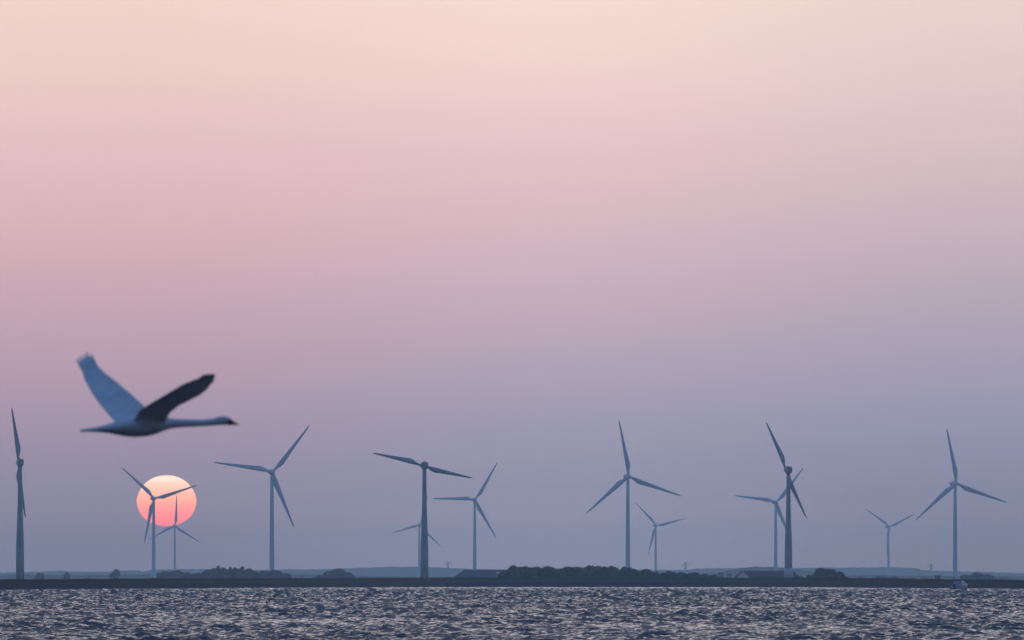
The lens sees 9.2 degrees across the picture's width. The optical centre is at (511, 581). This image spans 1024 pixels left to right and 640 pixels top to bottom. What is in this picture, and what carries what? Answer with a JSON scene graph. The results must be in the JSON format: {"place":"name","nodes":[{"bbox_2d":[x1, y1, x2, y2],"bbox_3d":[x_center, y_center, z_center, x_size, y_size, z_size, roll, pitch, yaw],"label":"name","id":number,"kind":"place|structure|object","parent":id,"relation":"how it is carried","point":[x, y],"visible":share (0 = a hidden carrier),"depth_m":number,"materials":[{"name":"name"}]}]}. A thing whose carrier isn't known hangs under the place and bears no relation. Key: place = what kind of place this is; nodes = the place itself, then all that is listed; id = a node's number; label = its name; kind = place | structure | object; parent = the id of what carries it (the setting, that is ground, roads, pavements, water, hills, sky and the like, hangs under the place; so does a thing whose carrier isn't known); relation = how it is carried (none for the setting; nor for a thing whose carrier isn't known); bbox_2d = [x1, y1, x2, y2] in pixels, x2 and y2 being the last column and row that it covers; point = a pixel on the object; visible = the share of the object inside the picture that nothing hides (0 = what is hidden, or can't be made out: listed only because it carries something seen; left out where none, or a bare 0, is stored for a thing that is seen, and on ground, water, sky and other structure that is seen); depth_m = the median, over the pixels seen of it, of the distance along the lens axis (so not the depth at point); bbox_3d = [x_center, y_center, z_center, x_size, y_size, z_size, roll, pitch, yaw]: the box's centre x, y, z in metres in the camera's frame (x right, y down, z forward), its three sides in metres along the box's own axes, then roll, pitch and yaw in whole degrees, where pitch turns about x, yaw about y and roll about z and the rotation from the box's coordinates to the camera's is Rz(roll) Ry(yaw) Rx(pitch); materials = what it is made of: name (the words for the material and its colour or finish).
{"place":"outdoors","nodes":[
{"label":"outdoors","id":0,"kind":"place"},
{"bbox_2d":[76,352,238,436],"bbox_3d":[-3.328,-1.723,58.031,1.885,0.814,1.307,0,0,21],"label":"swan","id":1,"kind":"object","parent":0,"point":[130,414],"visible":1,"depth_m":58.05,"materials":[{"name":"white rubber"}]},
{"bbox_2d":[137,475,196,525],"bbox_3d":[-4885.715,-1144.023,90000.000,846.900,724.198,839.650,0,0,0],"label":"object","id":2,"kind":"object","parent":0,"point":[166,507],"visible":0.93,"depth_m":89710.95,"materials":[{"name":"pink"}]},
{"bbox_2d":[0,573,454,578],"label":"hills","id":3,"kind":"structure","parent":0,"point":[46,576],"depth_m":5558.66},
{"bbox_2d":[433,463,496,569],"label":"wind turbine","id":4,"kind":"object","parent":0,"point":[476,503],"visible":0.96,"depth_m":5251.44,"materials":[{"name":"white metal"}]},
{"bbox_2d":[454,570,506,577],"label":"barn","id":5,"kind":"structure","parent":0,"point":[477,573],"depth_m":2995.69,"materials":[{"name":"black wood"}]},
{"bbox_2d":[0,586,1023,639],"bbox_3d":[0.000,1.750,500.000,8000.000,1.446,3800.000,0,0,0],"label":"water","id":6,"kind":"structure","parent":0,"point":[583,613],"depth_m":318.62,"materials":[{"name":"blue liquid"}]},
{"bbox_2d":[949,581,967,589],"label":"motor boat","id":7,"kind":"object","parent":6,"relation":"on","point":[959,585],"visible":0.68,"depth_m":1188.59,"materials":[{"name":"white plastic"}]},
{"bbox_2d":[0,566,1023,576],"bbox_3d":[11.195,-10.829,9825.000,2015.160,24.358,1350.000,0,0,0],"label":"hills","id":8,"kind":"structure","parent":0,"point":[442,571],"depth_m":9485.27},
{"bbox_2d":[0,0,1023,572],"label":"sky","id":9,"kind":"structure","parent":0,"point":[463,237],"materials":[{"name":"pink"}]},
{"bbox_2d":[708,566,813,577],"bbox_3d":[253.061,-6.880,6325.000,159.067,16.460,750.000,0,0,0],"label":"hills","id":10,"kind":"structure","parent":0,"point":[735,572],"depth_m":6147.26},
{"bbox_2d":[735,571,799,577],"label":"barn","id":11,"kind":"structure","parent":0,"point":[760,574],"depth_m":2475.62,"materials":[{"name":"black wood"}]},
{"bbox_2d":[847,575,1023,579],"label":"hills","id":12,"kind":"structure","parent":0,"point":[959,577],"depth_m":5372.19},
{"label":"ground","id":13,"kind":"structure","parent":0,"visible":0},
{"bbox_2d":[11,408,25,578],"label":"two bladed wind turbine","id":14,"kind":"object","parent":13,"relation":"on","point":[20,544],"visible":0.99,"depth_m":2179.27,"materials":[{"name":"metal"}]},
{"bbox_2d":[35,573,44,578],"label":"tree","id":15,"kind":"object","parent":13,"relation":"on","point":[39,576],"visible":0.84,"depth_m":3798.55,"materials":[{"name":"green plant"}]},
{"bbox_2d":[62,572,70,578],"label":"tree","id":16,"kind":"object","parent":13,"relation":"on","point":[66,575],"visible":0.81,"depth_m":3898.91,"materials":[{"name":"green plant"}]},
{"bbox_2d":[109,569,120,578],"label":"tree","id":17,"kind":"object","parent":13,"relation":"on","point":[115,574],"visible":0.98,"depth_m":3798.51,"materials":[{"name":"green plant"}]},
{"bbox_2d":[121,467,196,577],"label":"wind turbine","id":18,"kind":"object","parent":13,"relation":"on","point":[153,499],"visible":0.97,"depth_m":5020.88,"materials":[{"name":"white metal"}]},
{"bbox_2d":[157,571,172,578],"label":"tree","id":19,"kind":"object","parent":13,"relation":"on","point":[165,574],"visible":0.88,"depth_m":3610.66,"materials":[{"name":"green plant"}]},
{"bbox_2d":[148,495,200,570],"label":"wind turbine","id":20,"kind":"object","parent":13,"relation":"on","point":[175,527],"visible":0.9,"depth_m":7439.94,"materials":[{"name":"white metal"}]},
{"bbox_2d":[171,570,181,577],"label":"tree","id":21,"kind":"object","parent":13,"relation":"on","point":[174,575],"visible":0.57,"depth_m":3650.43,"materials":[{"name":"green plant"}]},
{"bbox_2d":[177,572,190,578],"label":"tree","id":22,"kind":"object","parent":13,"relation":"on","point":[182,575],"visible":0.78,"depth_m":3560.36,"materials":[{"name":"green plant"}]},
{"bbox_2d":[189,572,203,578],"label":"tree","id":23,"kind":"object","parent":13,"relation":"on","point":[197,575],"visible":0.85,"depth_m":3164.40,"materials":[{"name":"green plant"}]},
{"bbox_2d":[214,566,223,577],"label":"tree","id":24,"kind":"object","parent":13,"relation":"on","point":[217,570],"visible":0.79,"depth_m":3206.96,"materials":[{"name":"green plant"}]},
{"bbox_2d":[226,567,235,577],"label":"tree","id":25,"kind":"object","parent":13,"relation":"on","point":[230,574],"visible":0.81,"depth_m":3160.79,"materials":[{"name":"green plant"}]},
{"bbox_2d":[232,567,238,577],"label":"tree","id":26,"kind":"object","parent":13,"relation":"on","point":[235,570],"visible":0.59,"depth_m":3215.91,"materials":[{"name":"green plant"}]},
{"bbox_2d":[237,566,247,577],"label":"tree","id":27,"kind":"object","parent":13,"relation":"on","point":[241,573],"visible":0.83,"depth_m":3176.99,"materials":[{"name":"green plant"}]},
{"bbox_2d":[248,570,259,577],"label":"tree","id":28,"kind":"object","parent":13,"relation":"on","point":[254,574],"visible":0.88,"depth_m":3209.51,"materials":[{"name":"green plant"}]},
{"bbox_2d":[214,426,308,570],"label":"wind turbine","id":29,"kind":"object","parent":13,"relation":"on","point":[273,479],"visible":0.93,"depth_m":3836.22,"materials":[{"name":"white metal"}]},
{"bbox_2d":[259,570,268,577],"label":"tree","id":30,"kind":"object","parent":13,"relation":"on","point":[264,573],"visible":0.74,"depth_m":3418.09,"materials":[{"name":"green plant"}]},
{"bbox_2d":[267,570,288,577],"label":"tree","id":31,"kind":"object","parent":13,"relation":"on","point":[275,574],"visible":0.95,"depth_m":3410.79,"materials":[{"name":"green plant"}]},
{"bbox_2d":[328,568,351,577],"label":"tree","id":32,"kind":"object","parent":13,"relation":"on","point":[339,573],"visible":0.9,"depth_m":3471.67,"materials":[{"name":"green plant"}]},
{"bbox_2d":[391,496,440,576],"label":"wind turbine","id":33,"kind":"object","parent":13,"relation":"on","point":[429,535],"visible":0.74,"depth_m":7440.07,"materials":[{"name":"white metal"}]},
{"bbox_2d":[373,453,471,577],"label":"two bladed wind turbine","id":34,"kind":"object","parent":13,"relation":"on","point":[424,466],"visible":0.97,"depth_m":2229.20,"materials":[{"name":"grey paint"}]},
{"bbox_2d":[443,561,449,576],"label":"power pylon","id":35,"kind":"object","parent":13,"relation":"on","point":[447,564],"visible":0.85,"depth_m":8899.15,"materials":[{"name":"metal"}]},
{"bbox_2d":[497,570,511,577],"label":"tree","id":36,"kind":"object","parent":13,"relation":"on","point":[503,573],"visible":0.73,"depth_m":2302.46,"materials":[{"name":"green plant"}]},
{"bbox_2d":[0,577,1023,589],"bbox_3d":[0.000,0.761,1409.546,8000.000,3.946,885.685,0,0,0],"label":"dike","id":37,"kind":"structure","parent":13,"relation":"on","point":[125,583],"depth_m":1662.11,"materials":[{"name":"stone"}]},
{"bbox_2d":[507,565,516,574],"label":"tree","id":38,"kind":"object","parent":13,"relation":"on","point":[512,568],"visible":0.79,"depth_m":2342.71,"materials":[{"name":"green plant"}]},
{"bbox_2d":[516,566,531,577],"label":"tree","id":39,"kind":"object","parent":13,"relation":"on","point":[523,572],"visible":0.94,"depth_m":2311.54,"materials":[{"name":"green plant"}]},
{"bbox_2d":[528,566,538,571],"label":"tree","id":40,"kind":"object","parent":13,"relation":"on","point":[534,568],"visible":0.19,"depth_m":2367.85,"materials":[{"name":"green plant"}]},
{"bbox_2d":[534,566,555,577],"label":"tree","id":41,"kind":"object","parent":13,"relation":"on","point":[544,571],"visible":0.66,"depth_m":2315.11,"materials":[{"name":"green plant"}]},
{"bbox_2d":[548,568,566,577],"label":"tree","id":42,"kind":"object","parent":13,"relation":"on","point":[558,573],"visible":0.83,"depth_m":2292.37,"materials":[{"name":"green plant"}]},
{"bbox_2d":[558,566,571,577],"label":"tree","id":43,"kind":"object","parent":13,"relation":"on","point":[566,568],"visible":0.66,"depth_m":2323.95,"materials":[{"name":"green plant"}]},
{"bbox_2d":[566,566,582,577],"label":"tree","id":44,"kind":"object","parent":13,"relation":"on","point":[575,572],"visible":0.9,"depth_m":2305.78,"materials":[{"name":"green plant"}]},
{"bbox_2d":[156,567,995,579],"bbox_3d":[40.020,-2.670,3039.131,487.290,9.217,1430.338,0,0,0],"label":"undergrowth","id":45,"kind":"object","parent":13,"relation":"on","point":[212,574],"visible":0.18,"depth_m":2352.81,"materials":[{"name":"green plant"}]},
{"bbox_2d":[581,567,591,577],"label":"tree","id":46,"kind":"object","parent":13,"relation":"on","point":[586,573],"visible":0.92,"depth_m":2316.27,"materials":[{"name":"green plant"}]},
{"bbox_2d":[586,565,601,569],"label":"tree","id":47,"kind":"object","parent":13,"relation":"on","point":[591,566],"visible":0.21,"depth_m":2372.49,"materials":[{"name":"green plant"}]},
{"bbox_2d":[596,566,610,577],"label":"tree","id":48,"kind":"object","parent":13,"relation":"on","point":[602,569],"visible":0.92,"depth_m":2327.91,"materials":[{"name":"green plant"}]},
{"bbox_2d":[607,565,618,577],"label":"tree","id":49,"kind":"object","parent":13,"relation":"on","point":[611,567],"visible":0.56,"depth_m":2356.98,"materials":[{"name":"green plant"}]},
{"bbox_2d":[618,566,633,577],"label":"tree","id":50,"kind":"object","parent":13,"relation":"on","point":[623,571],"visible":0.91,"depth_m":2314.42,"materials":[{"name":"green plant"}]},
{"bbox_2d":[587,422,680,567],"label":"wind turbine","id":51,"kind":"object","parent":13,"relation":"on","point":[626,477],"visible":0.95,"depth_m":4036.70,"materials":[{"name":"white metal"}]},
{"bbox_2d":[627,569,642,577],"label":"tree","id":52,"kind":"object","parent":13,"relation":"on","point":[634,573],"visible":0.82,"depth_m":2305.32,"materials":[{"name":"green plant"}]},
{"bbox_2d":[641,569,652,577],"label":"tree","id":53,"kind":"object","parent":13,"relation":"on","point":[645,571],"visible":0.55,"depth_m":2343.43,"materials":[{"name":"green plant"}]},
{"bbox_2d":[650,571,658,577],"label":"tree","id":54,"kind":"object","parent":13,"relation":"on","point":[652,573],"visible":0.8,"depth_m":2333.01,"materials":[{"name":"green plant"}]},
{"bbox_2d":[637,504,684,571],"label":"wind turbine","id":55,"kind":"object","parent":13,"relation":"on","point":[655,533],"visible":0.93,"depth_m":7494.14,"materials":[{"name":"white metal"}]},
{"bbox_2d":[657,572,664,577],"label":"tree","id":56,"kind":"object","parent":13,"relation":"on","point":[660,575],"visible":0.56,"depth_m":2307.69,"materials":[{"name":"green plant"}]},
{"bbox_2d":[664,570,679,577],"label":"tree","id":57,"kind":"object","parent":13,"relation":"on","point":[669,574],"visible":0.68,"depth_m":2305.62,"materials":[{"name":"green plant"}]},
{"bbox_2d":[681,562,689,573],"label":"power pylon","id":58,"kind":"object","parent":13,"relation":"on","point":[685,565],"visible":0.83,"depth_m":8899.12,"materials":[{"name":"metal"}]},
{"bbox_2d":[734,468,802,570],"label":"wind turbine","id":59,"kind":"object","parent":13,"relation":"on","point":[777,507],"visible":0.84,"depth_m":5215.88,"materials":[{"name":"white metal"}]},
{"bbox_2d":[766,423,806,577],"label":"two bladed wind turbine","id":60,"kind":"object","parent":13,"relation":"on","point":[788,571],"visible":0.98,"depth_m":2289.28,"materials":[{"name":"grey paint"}]},
{"bbox_2d":[816,567,825,577],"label":"tree","id":61,"kind":"object","parent":13,"relation":"on","point":[819,571],"visible":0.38,"depth_m":2389.89,"materials":[{"name":"green plant"}]},
{"bbox_2d":[821,568,835,577],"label":"tree","id":62,"kind":"object","parent":13,"relation":"on","point":[827,573],"visible":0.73,"depth_m":2361.92,"materials":[{"name":"green plant"}]},
{"bbox_2d":[830,571,845,577],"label":"tree","id":63,"kind":"object","parent":13,"relation":"on","point":[838,574],"visible":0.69,"depth_m":2336.13,"materials":[{"name":"green plant"}]},
{"bbox_2d":[866,509,913,574],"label":"wind turbine","id":64,"kind":"object","parent":13,"relation":"on","point":[888,550],"visible":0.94,"depth_m":7567.47,"materials":[{"name":"white metal"}]},
{"bbox_2d":[916,429,1005,578],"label":"wind turbine","id":65,"kind":"object","parent":13,"relation":"on","point":[954,484],"visible":0.96,"depth_m":4090.15,"materials":[{"name":"white metal"}]},
{"bbox_2d":[958,575,977,579],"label":"tree","id":66,"kind":"object","parent":13,"relation":"on","point":[970,577],"visible":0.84,"depth_m":3681.13,"materials":[{"name":"green plant"}]},
{"bbox_2d":[971,572,987,579],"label":"tree","id":67,"kind":"object","parent":13,"relation":"on","point":[979,576],"visible":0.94,"depth_m":3696.53,"materials":[{"name":"green plant"}]}
]}

